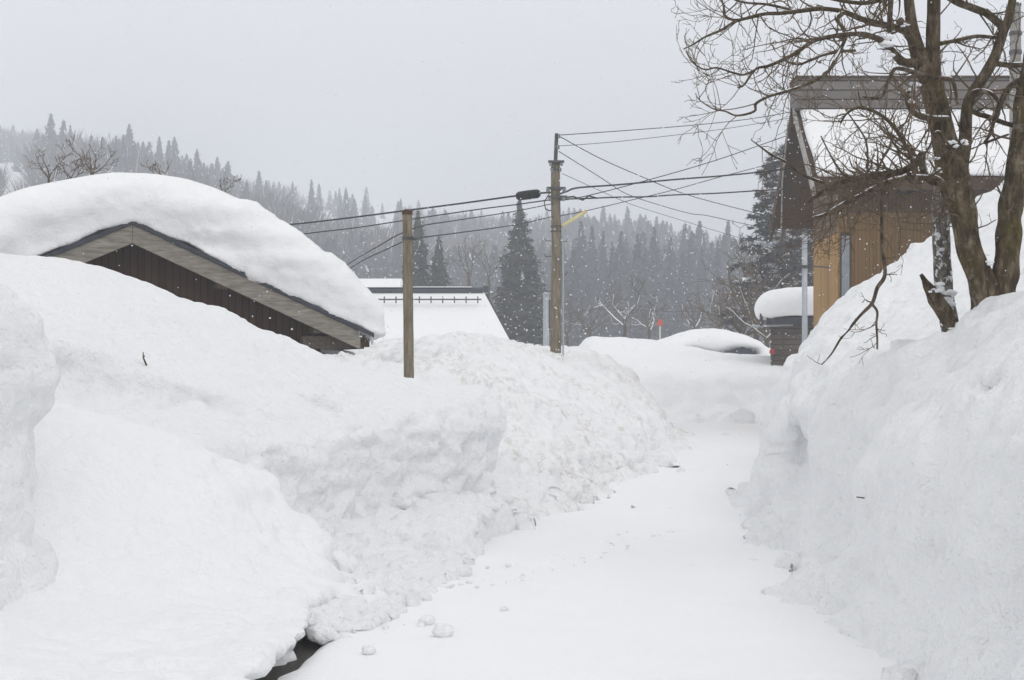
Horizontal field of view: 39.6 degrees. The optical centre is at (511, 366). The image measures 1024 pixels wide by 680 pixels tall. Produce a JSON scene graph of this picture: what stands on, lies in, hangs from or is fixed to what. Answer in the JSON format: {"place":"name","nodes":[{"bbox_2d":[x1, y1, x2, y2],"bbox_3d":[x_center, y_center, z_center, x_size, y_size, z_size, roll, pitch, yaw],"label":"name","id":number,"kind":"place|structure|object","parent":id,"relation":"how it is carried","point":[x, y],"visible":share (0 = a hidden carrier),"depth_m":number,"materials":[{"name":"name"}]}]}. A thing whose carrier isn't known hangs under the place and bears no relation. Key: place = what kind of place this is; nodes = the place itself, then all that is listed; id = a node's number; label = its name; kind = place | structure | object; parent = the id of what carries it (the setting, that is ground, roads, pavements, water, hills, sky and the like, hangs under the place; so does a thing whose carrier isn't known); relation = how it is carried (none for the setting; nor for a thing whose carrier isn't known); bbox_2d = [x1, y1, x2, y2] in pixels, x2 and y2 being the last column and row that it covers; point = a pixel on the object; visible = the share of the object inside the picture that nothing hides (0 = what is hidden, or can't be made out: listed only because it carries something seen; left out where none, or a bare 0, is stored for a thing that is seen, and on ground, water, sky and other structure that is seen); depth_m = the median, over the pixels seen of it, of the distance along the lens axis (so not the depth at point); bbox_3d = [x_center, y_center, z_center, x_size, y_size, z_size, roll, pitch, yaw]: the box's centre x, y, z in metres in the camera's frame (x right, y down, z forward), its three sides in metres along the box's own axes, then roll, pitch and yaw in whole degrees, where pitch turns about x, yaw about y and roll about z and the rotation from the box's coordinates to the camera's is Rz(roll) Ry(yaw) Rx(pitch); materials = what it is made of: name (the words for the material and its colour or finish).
{"place":"outdoors","nodes":[
{"label":"outdoors","id":0,"kind":"place"},
{"bbox_2d":[0,154,770,348],"bbox_3d":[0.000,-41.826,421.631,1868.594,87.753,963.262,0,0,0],"label":"snow field","id":1,"kind":"structure","parent":0,"point":[15,175],"depth_m":427.43,"materials":[{"name":"white snow"}]},
{"bbox_2d":[24,143,75,182],"bbox_3d":[-11.012,-4.429,33.884,1.126,1.779,1.441,0,0,-27],"label":"bare tree","id":2,"kind":"object","parent":1,"relation":"on","point":[48,176],"visible":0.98,"depth_m":33.96,"materials":[{"name":"brown plant"}]},
{"bbox_2d":[55,151,100,178],"bbox_3d":[-10.637,-4.468,34.525,1.088,1.569,0.979,0,0,-37],"label":"bare tree","id":3,"kind":"object","parent":1,"relation":"on","point":[77,167],"visible":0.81,"depth_m":34.46,"materials":[{"name":"brown plant"}]},
{"bbox_2d":[78,145,89,176],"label":"conifer tree","id":4,"kind":"object","parent":1,"relation":"on","point":[85,150],"visible":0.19,"depth_m":261.68,"materials":[{"name":"plant"}]},
{"bbox_2d":[63,133,118,174],"bbox_3d":[-10.039,-4.624,33.966,1.243,1.925,1.113,0,0,33],"label":"bare tree","id":5,"kind":"object","parent":1,"relation":"on","point":[90,168],"visible":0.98,"depth_m":33.98,"materials":[{"name":"brown plant"}]},
{"bbox_2d":[96,136,108,173],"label":"conifer tree","id":6,"kind":"object","parent":1,"relation":"on","point":[103,159],"visible":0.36,"depth_m":265.63,"materials":[{"name":"plant"}]},
{"bbox_2d":[109,136,122,171],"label":"conifer tree","id":7,"kind":"object","parent":1,"relation":"on","point":[117,156],"visible":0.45,"depth_m":269.73,"materials":[{"name":"grey plant"}]},
{"bbox_2d":[119,137,129,172],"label":"conifer tree","id":8,"kind":"object","parent":1,"relation":"on","point":[123,156],"visible":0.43,"depth_m":273.69,"materials":[{"name":"plant"}]},
{"bbox_2d":[129,142,140,170],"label":"conifer tree","id":9,"kind":"object","parent":1,"relation":"on","point":[134,150],"visible":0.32,"depth_m":277.62,"materials":[{"name":"plant"}]},
{"bbox_2d":[143,154,151,173],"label":"conifer tree","id":10,"kind":"object","parent":1,"relation":"on","point":[146,160],"visible":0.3,"depth_m":281.69,"materials":[{"name":"plant"}]},
{"bbox_2d":[140,160,171,174],"bbox_3d":[-8.450,-4.345,33.943,0.626,1.203,0.768,0,0,-45],"label":"bare tree","id":11,"kind":"object","parent":1,"relation":"on","point":[156,168],"visible":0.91,"depth_m":33.99,"materials":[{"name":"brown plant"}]},
{"bbox_2d":[173,167,177,176],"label":"conifer tree","id":12,"kind":"object","parent":1,"relation":"on","point":[175,174],"visible":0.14,"depth_m":264.79,"materials":[{"name":"grey plant"}]},
{"bbox_2d":[185,158,195,181],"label":"conifer tree","id":13,"kind":"object","parent":1,"relation":"on","point":[191,176],"visible":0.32,"depth_m":268.71,"materials":[{"name":"grey plant"}]},
{"bbox_2d":[204,175,210,185],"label":"conifer tree","id":14,"kind":"object","parent":1,"relation":"on","point":[207,180],"visible":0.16,"depth_m":272.80,"materials":[{"name":"plant"}]},
{"bbox_2d":[221,168,229,192],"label":"conifer tree","id":15,"kind":"object","parent":1,"relation":"on","point":[225,174],"visible":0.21,"depth_m":276.76,"materials":[{"name":"plant"}]},
{"bbox_2d":[219,175,241,191],"bbox_3d":[-6.749,-3.962,33.873,0.571,1.294,0.876,0,0,0],"label":"bare tree","id":16,"kind":"object","parent":1,"relation":"on","point":[238,180],"visible":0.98,"depth_m":34.01,"materials":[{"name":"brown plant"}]},
{"bbox_2d":[241,182,251,198],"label":"conifer tree","id":17,"kind":"object","parent":1,"relation":"on","point":[245,190],"visible":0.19,"depth_m":280.64,"materials":[{"name":"grey plant"}]},
{"bbox_2d":[360,279,402,286],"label":"snowy outbuilding","id":18,"kind":"structure","parent":1,"relation":"on","point":[382,282],"depth_m":71.12,"materials":[{"name":"white snow"}]},
{"bbox_2d":[0,113,812,346],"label":"forest","id":19,"kind":"object","parent":1,"relation":"on","point":[283,206],"visible":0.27,"depth_m":277.09,"materials":[{"name":"plant"}]},
{"bbox_2d":[400,211,431,286],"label":"conifer tree","id":20,"kind":"object","parent":1,"relation":"on","point":[420,274],"visible":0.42,"depth_m":97.64,"materials":[{"name":"green plant"}]},
{"bbox_2d":[367,286,509,341],"bbox_3d":[-4.982,-0.799,62.200,10.036,5.399,6.000,0,0,0],"label":"farmhouse","id":21,"kind":"object","parent":1,"relation":"on","point":[465,309],"visible":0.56,"depth_m":60.82,"materials":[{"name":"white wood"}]},
{"bbox_2d":[424,236,453,286],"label":"conifer tree","id":22,"kind":"object","parent":1,"relation":"on","point":[439,276],"visible":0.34,"depth_m":95.72,"materials":[{"name":"green plant"}]},
{"bbox_2d":[446,233,484,286],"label":"bare tree","id":23,"kind":"object","parent":1,"relation":"on","point":[468,274],"visible":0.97,"depth_m":89.81,"materials":[{"name":"grey plant"}]},
{"bbox_2d":[456,238,507,297],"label":"bare tree","id":24,"kind":"object","parent":1,"relation":"on","point":[489,276],"visible":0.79,"depth_m":94.95,"materials":[{"name":"grey plant"}]},
{"bbox_2d":[491,200,561,345],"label":"conifer tree","id":25,"kind":"object","parent":1,"relation":"on","point":[515,294],"visible":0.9,"depth_m":91.23,"materials":[{"name":"green plant"}]},
{"bbox_2d":[533,256,542,339],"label":"conifer tree","id":26,"kind":"object","parent":1,"relation":"on","point":[538,275],"visible":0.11,"depth_m":109.84,"materials":[{"name":"plant"}]},
{"bbox_2d":[547,235,568,345],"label":"conifer tree","id":27,"kind":"object","parent":1,"relation":"on","point":[565,276],"visible":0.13,"depth_m":149.55,"materials":[{"name":"grey plant"}]},
{"bbox_2d":[561,249,588,346],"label":"conifer tree","id":28,"kind":"object","parent":1,"relation":"on","point":[573,282],"visible":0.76,"depth_m":139.58,"materials":[{"name":"plant"}]},
{"bbox_2d":[561,288,591,346],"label":"bare shrub","id":29,"kind":"object","parent":1,"relation":"on","point":[570,326],"visible":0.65,"depth_m":79.96,"materials":[{"name":"grey plant"}]},
{"bbox_2d":[575,221,600,334],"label":"conifer tree","id":30,"kind":"object","parent":1,"relation":"on","point":[580,256],"visible":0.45,"depth_m":163.58,"materials":[{"name":"green plant"}]},
{"bbox_2d":[580,225,603,338],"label":"conifer tree","id":31,"kind":"object","parent":1,"relation":"on","point":[591,286],"visible":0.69,"depth_m":154.54,"materials":[{"name":"green plant"}]},
{"bbox_2d":[597,230,609,327],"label":"conifer tree","id":32,"kind":"object","parent":1,"relation":"on","point":[603,266],"visible":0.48,"depth_m":168.74,"materials":[{"name":"green plant"}]},
{"bbox_2d":[561,279,646,336],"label":"bare shrub","id":33,"kind":"object","parent":1,"relation":"on","point":[589,330],"visible":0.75,"depth_m":84.00,"materials":[{"name":"grey plant"}]},
{"bbox_2d":[595,246,628,336],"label":"conifer tree","id":34,"kind":"object","parent":1,"relation":"on","point":[613,330],"visible":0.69,"depth_m":139.62,"materials":[{"name":"plant"}]},
{"bbox_2d":[595,274,646,336],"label":"bare tree","id":35,"kind":"object","parent":1,"relation":"on","point":[625,319],"visible":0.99,"depth_m":71.91,"materials":[{"name":"grey plant"}]},
{"bbox_2d":[615,231,631,336],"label":"conifer tree","id":36,"kind":"object","parent":1,"relation":"on","point":[620,259],"visible":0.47,"depth_m":159.57,"materials":[{"name":"green plant"}]},
{"bbox_2d":[623,233,642,337],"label":"conifer tree","id":37,"kind":"object","parent":1,"relation":"on","point":[636,264],"visible":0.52,"depth_m":150.60,"materials":[{"name":"plant"}]},
{"bbox_2d":[628,248,665,339],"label":"conifer tree","id":38,"kind":"object","parent":1,"relation":"on","point":[646,270],"visible":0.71,"depth_m":143.52,"materials":[{"name":"plant"}]},
{"bbox_2d":[625,289,669,338],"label":"bare shrub","id":39,"kind":"object","parent":1,"relation":"on","point":[650,323],"visible":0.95,"depth_m":83.95,"materials":[{"name":"grey plant"}]},
{"bbox_2d":[657,319,662,338],"bbox_3d":[6.245,-1.044,59.992,0.280,1.888,0.085,0,0,0],"label":"road marker","id":40,"kind":"object","parent":1,"relation":"on","point":[660,322],"visible":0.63,"depth_m":59.95,"materials":[{"name":"paint"}]},
{"bbox_2d":[659,237,677,337],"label":"conifer tree","id":41,"kind":"object","parent":1,"relation":"on","point":[670,282],"visible":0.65,"depth_m":155.57,"materials":[{"name":"plant"}]},
{"bbox_2d":[665,250,694,335],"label":"conifer tree","id":42,"kind":"object","parent":1,"relation":"on","point":[674,328],"visible":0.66,"depth_m":147.56,"materials":[{"name":"plant"}]},
{"bbox_2d":[672,293,715,331],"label":"bare shrub","id":43,"kind":"object","parent":1,"relation":"on","point":[692,324],"visible":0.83,"depth_m":83.81,"materials":[{"name":"grey plant"}]},
{"bbox_2d":[692,246,711,328],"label":"conifer tree","id":44,"kind":"object","parent":1,"relation":"on","point":[702,286],"visible":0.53,"depth_m":160.66,"materials":[{"name":"plant"}]},
{"bbox_2d":[658,328,770,355],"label":"car","id":45,"kind":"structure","parent":1,"relation":"on","point":[736,343],"depth_m":54.59,"materials":[{"name":"metal"}]},
{"bbox_2d":[683,280,749,330],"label":"bare shrub","id":46,"kind":"object","parent":1,"relation":"on","point":[714,308],"visible":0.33,"depth_m":76.24,"materials":[{"name":"grey plant"}]},
{"bbox_2d":[706,240,731,331],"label":"conifer tree","id":47,"kind":"object","parent":1,"relation":"on","point":[718,273],"visible":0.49,"depth_m":151.74,"materials":[{"name":"green plant"}]},
{"bbox_2d":[687,266,772,338],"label":"bare shrub","id":48,"kind":"object","parent":1,"relation":"on","point":[740,329],"visible":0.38,"depth_m":66.05,"materials":[{"name":"grey plant"}]},
{"bbox_2d":[724,249,749,334],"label":"conifer tree","id":49,"kind":"object","parent":1,"relation":"on","point":[734,275],"visible":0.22,"depth_m":165.65,"materials":[{"name":"plant"}]},
{"bbox_2d":[690,222,811,340],"bbox_3d":[11.609,-3.292,64.608,5.270,6.654,5.164,0,0,-26],"label":"bare shrub","id":50,"kind":"object","parent":1,"relation":"on","point":[755,333],"visible":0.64,"depth_m":63.70,"materials":[{"name":"brown plant"}]},
{"bbox_2d":[709,265,799,347],"bbox_3d":[11.174,-2.101,61.700,4.464,4.670,3.461,0,0,37],"label":"bare shrub","id":51,"kind":"object","parent":1,"relation":"on","point":[763,333],"visible":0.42,"depth_m":61.98,"materials":[{"name":"grey plant"}]},
{"bbox_2d":[719,142,812,327],"bbox_3d":[12.277,-4.968,63.908,5.427,10.337,4.632,0,0,-16],"label":"pine tree","id":52,"kind":"object","parent":1,"relation":"on","point":[764,221],"visible":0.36,"depth_m":63.89,"materials":[{"name":"green plant"}]},
{"bbox_2d":[765,229,812,332],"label":"pine tree","id":53,"kind":"object","parent":1,"relation":"on","point":[808,263],"visible":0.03,"depth_m":67.37,"materials":[{"name":"green plant"}]},
{"bbox_2d":[255,466,679,679],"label":"road","id":54,"kind":"structure","parent":0,"point":[304,649],"depth_m":8.25,"materials":[{"name":"black asphalt"}]},
{"bbox_2d":[0,172,385,354],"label":"wooden shed","id":55,"kind":"structure","parent":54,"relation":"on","point":[207,240],"depth_m":22.41,"materials":[{"name":"wood"}]},
{"bbox_2d":[0,401,389,679],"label":"snow heap","id":56,"kind":"object","parent":54,"relation":"on","point":[179,558],"visible":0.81,"depth_m":8.96,"materials":[{"name":"white snow"}]},
{"bbox_2d":[0,283,60,610],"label":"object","id":57,"kind":"structure","parent":56,"relation":"on","point":[30,375],"depth_m":8.17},
{"bbox_2d":[0,253,535,544],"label":"snow bank","id":58,"kind":"structure","parent":54,"relation":"on","point":[226,384],"depth_m":13.05,"materials":[{"name":"white snow"}]},
{"bbox_2d":[324,331,696,519],"bbox_3d":[-1.857,0.690,28.061,12.827,2.880,26.234,0,0,0],"label":"ploughed snow pile","id":59,"kind":"object","parent":54,"relation":"on","point":[556,452],"visible":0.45,"depth_m":22.92,"materials":[{"name":"white snow"}]},
{"bbox_2d":[402,209,418,377],"bbox_3d":[-1.398,-0.225,19.593,0.238,3.871,0.167,0,0,0],"label":"wooden post","id":60,"kind":"object","parent":59,"relation":"on","point":[408,330],"visible":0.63,"depth_m":19.54,"materials":[{"name":"brown wood"}]},
{"bbox_2d":[543,292,550,345],"bbox_3d":[1.194,-0.409,48.000,0.316,4.219,0.232,0,0,0],"label":"steel pole","id":61,"kind":"object","parent":54,"relation":"on","point":[546,314],"visible":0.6,"depth_m":47.91,"materials":[{"name":"metal"}]},
{"bbox_2d":[544,133,597,355],"bbox_3d":[1.232,-1.606,29.974,1.133,6.617,0.304,0,0,0],"label":"utility pole","id":62,"kind":"object","parent":54,"relation":"on","point":[555,196],"visible":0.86,"depth_m":29.91,"materials":[{"name":"wood"}]},
{"bbox_2d":[290,189,548,224],"bbox_3d":[-5.342,-3.427,33.100,13.907,0.672,0.282,0,0,26],"label":"overhead cable","id":63,"kind":"object","parent":62,"relation":"attached to","point":[528,194],"visible":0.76,"depth_m":30.94,"materials":[{"name":"black rubber"}]},
{"bbox_2d":[303,199,547,233],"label":"overhead cable","id":64,"kind":"object","parent":62,"relation":"attached to","point":[427,216],"visible":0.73,"depth_m":31.29,"materials":[{"name":"black rubber"}]},
{"bbox_2d":[347,203,552,264],"bbox_3d":[-1.891,-2.577,25.199,3.397,1.739,10.564,0,0,12],"label":"overhead cable","id":65,"kind":"object","parent":62,"relation":"attached to","point":[444,222],"visible":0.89,"depth_m":23.15,"materials":[{"name":"black rubber"}]},
{"bbox_2d":[350,216,552,268],"bbox_3d":[-1.852,-2.418,25.169,3.328,1.518,10.601,0,0,12],"label":"overhead cable","id":66,"kind":"object","parent":62,"relation":"attached to","point":[449,234],"visible":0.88,"depth_m":23.43,"materials":[{"name":"black rubber"}]},
{"bbox_2d":[559,118,788,145],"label":"overhead cable","id":67,"kind":"object","parent":62,"relation":"attached to","point":[665,136],"visible":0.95,"depth_m":32.99,"materials":[{"name":"black rubber"}]},
{"bbox_2d":[561,112,789,134],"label":"overhead cable","id":68,"kind":"object","parent":62,"relation":"attached to","point":[665,127],"visible":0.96,"depth_m":32.96,"materials":[{"name":"black rubber"}]},
{"bbox_2d":[560,133,793,200],"bbox_3d":[4.039,-4.753,33.370,0.218,2.544,9.139,0,0,44],"label":"overhead cable","id":69,"kind":"object","parent":62,"relation":"attached to","point":[680,170],"visible":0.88,"depth_m":33.35,"materials":[{"name":"black rubber"}]},
{"bbox_2d":[561,156,797,226],"bbox_3d":[4.194,-4.234,33.745,0.537,2.617,10.045,0,0,39],"label":"overhead cable","id":70,"kind":"object","parent":62,"relation":"attached to","point":[577,216],"visible":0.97,"depth_m":31.36,"materials":[{"name":"black plastic"}]},
{"bbox_2d":[560,136,803,224],"bbox_3d":[4.670,-4.373,35.110,0.383,0.992,12.592,0,0,37],"label":"overhead cable","id":71,"kind":"object","parent":62,"relation":"attached to","point":[662,185],"visible":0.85,"depth_m":33.84,"materials":[{"name":"black rubber"}]},
{"bbox_2d":[560,166,804,194],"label":"overhead cable","id":72,"kind":"object","parent":62,"relation":"attached to","point":[674,179],"visible":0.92,"depth_m":33.47,"materials":[{"name":"black rubber"}]},
{"bbox_2d":[560,187,809,199],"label":"overhead cable","id":73,"kind":"object","parent":62,"relation":"attached to","point":[681,194],"visible":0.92,"depth_m":33.74,"materials":[{"name":"black rubber"}]},
{"bbox_2d":[559,151,810,236],"bbox_3d":[4.634,-4.137,35.614,0.418,0.814,13.383,0,0,35],"label":"overhead cable","id":74,"kind":"object","parent":62,"relation":"attached to","point":[664,206],"visible":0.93,"depth_m":34.66,"materials":[{"name":"black rubber"}]},
{"bbox_2d":[562,173,810,255],"bbox_3d":[5.092,-3.827,38.144,0.622,0.493,18.164,0,0,28],"label":"overhead cable","id":75,"kind":"object","parent":62,"relation":"attached to","point":[676,218],"visible":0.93,"depth_m":37.28,"materials":[{"name":"black rubber"}]},
{"bbox_2d":[579,336,782,423],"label":"snow bank","id":76,"kind":"structure","parent":54,"relation":"on","point":[659,360],"depth_m":43.43,"materials":[{"name":"white snow"}]},
{"bbox_2d":[769,349,774,365],"bbox_3d":[8.160,0.112,44.600,0.180,1.320,0.180,0,0,0],"label":"marker","id":77,"kind":"object","parent":76,"relation":"on","point":[772,351],"visible":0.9,"depth_m":44.54,"materials":[{"name":"paint"}]},
{"bbox_2d":[750,286,812,365],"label":"shed","id":78,"kind":"structure","parent":54,"relation":"on","point":[788,301],"depth_m":44.76,"materials":[{"name":"wood"}]},
{"bbox_2d":[794,228,828,341],"bbox_3d":[6.313,-0.607,30.000,0.722,4.613,0.150,0,0,0],"label":"steel pole","id":79,"kind":"object","parent":54,"relation":"on","point":[804,266],"visible":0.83,"depth_m":29.95,"materials":[{"name":"metal"}]},
{"bbox_2d":[631,181,1023,679],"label":"snow bank","id":80,"kind":"structure","parent":54,"relation":"on","point":[928,530],"depth_m":9.48,"materials":[{"name":"white snow"}]},
{"bbox_2d":[671,0,1023,364],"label":"bare tree","id":81,"kind":"object","parent":80,"relation":"on","point":[949,179],"visible":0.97,"depth_m":11.00,"materials":[{"name":"brown plant"}]},
{"bbox_2d":[770,75,1009,328],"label":"timber house","id":82,"kind":"structure","parent":54,"relation":"on","point":[832,286],"depth_m":35.40,"materials":[{"name":"brown wood"}]},
{"bbox_2d":[840,232,850,297],"bbox_3d":[8.179,-0.900,34.912,0.250,4.800,0.073,0,0,0],"label":"window frame","id":83,"kind":"structure","parent":82,"relation":"in","point":[845,262],"depth_m":34.87,"materials":[{"name":"grey wood"}]},
{"bbox_2d":[1009,2,1021,142],"bbox_3d":[10.972,-3.119,31.000,0.309,9.638,0.309,0,0,0],"label":"street pole","id":84,"kind":"object","parent":54,"relation":"on","point":[1013,33],"visible":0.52,"depth_m":30.91,"materials":[{"name":"metal"}]},
{"bbox_2d":[0,0,1021,660],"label":"falling snow","id":85,"kind":"structure","parent":0,"point":[496,178],"depth_m":25.09,"materials":[{"name":"white snow"}]},
{"bbox_2d":[0,0,1023,242],"label":"sky","id":86,"kind":"structure","parent":0,"point":[158,83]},
{"bbox_2d":[278,422,896,679],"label":"snow covered lane","id":87,"kind":"structure","parent":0,"point":[645,605],"depth_m":9.66,"materials":[{"name":"white snow"}]},
{"bbox_2d":[361,645,375,654],"bbox_3d":[-0.820,1.620,8.138,0.085,0.056,0.091,0,0,0],"label":"snow clod","id":88,"kind":"object","parent":87,"relation":"on","point":[368,649],"visible":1,"depth_m":8.11,"materials":[{"name":"white snow"}]},
{"bbox_2d":[304,490,515,644],"bbox_3d":[-1.153,1.521,11.583,1.739,0.689,6.078,0,0,7],"label":"snow rubble apron","id":89,"kind":"object","parent":87,"relation":"on","point":[449,535],"visible":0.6,"depth_m":11.81,"materials":[{"name":"white snow"}]},
{"bbox_2d":[418,614,434,624],"bbox_3d":[-0.546,1.618,9.083,0.108,0.074,0.131,0,0,34],"label":"snow clod","id":90,"kind":"object","parent":87,"relation":"on","point":[428,619],"visible":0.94,"depth_m":9.03,"materials":[{"name":"white snow"}]},
{"bbox_2d":[431,622,453,637],"bbox_3d":[-0.421,1.609,8.683,0.146,0.094,0.146,0,0,-45],"label":"snow clod","id":91,"kind":"object","parent":87,"relation":"on","point":[442,630],"visible":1,"depth_m":8.63,"materials":[{"name":"white snow"}]},
{"bbox_2d":[500,605,507,610],"bbox_3d":[-0.052,1.626,9.563,0.059,0.038,0.056,0,0,-25],"label":"snow clod","id":92,"kind":"object","parent":87,"relation":"on","point":[503,608],"visible":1,"depth_m":9.54,"materials":[{"name":"white snow"}]},
{"bbox_2d":[361,480,848,634],"bbox_3d":[1.010,1.638,19.412,4.030,0.040,29.224,0,0,4],"label":"snow rubble","id":93,"kind":"object","parent":87,"relation":"on","point":[386,626],"visible":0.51,"depth_m":11.20,"materials":[{"name":"white snow"}]},
{"bbox_2d":[565,309,713,314],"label":"fence","id":94,"kind":"object","parent":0,"point":[641,310],"visible":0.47,"depth_m":76.63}
]}

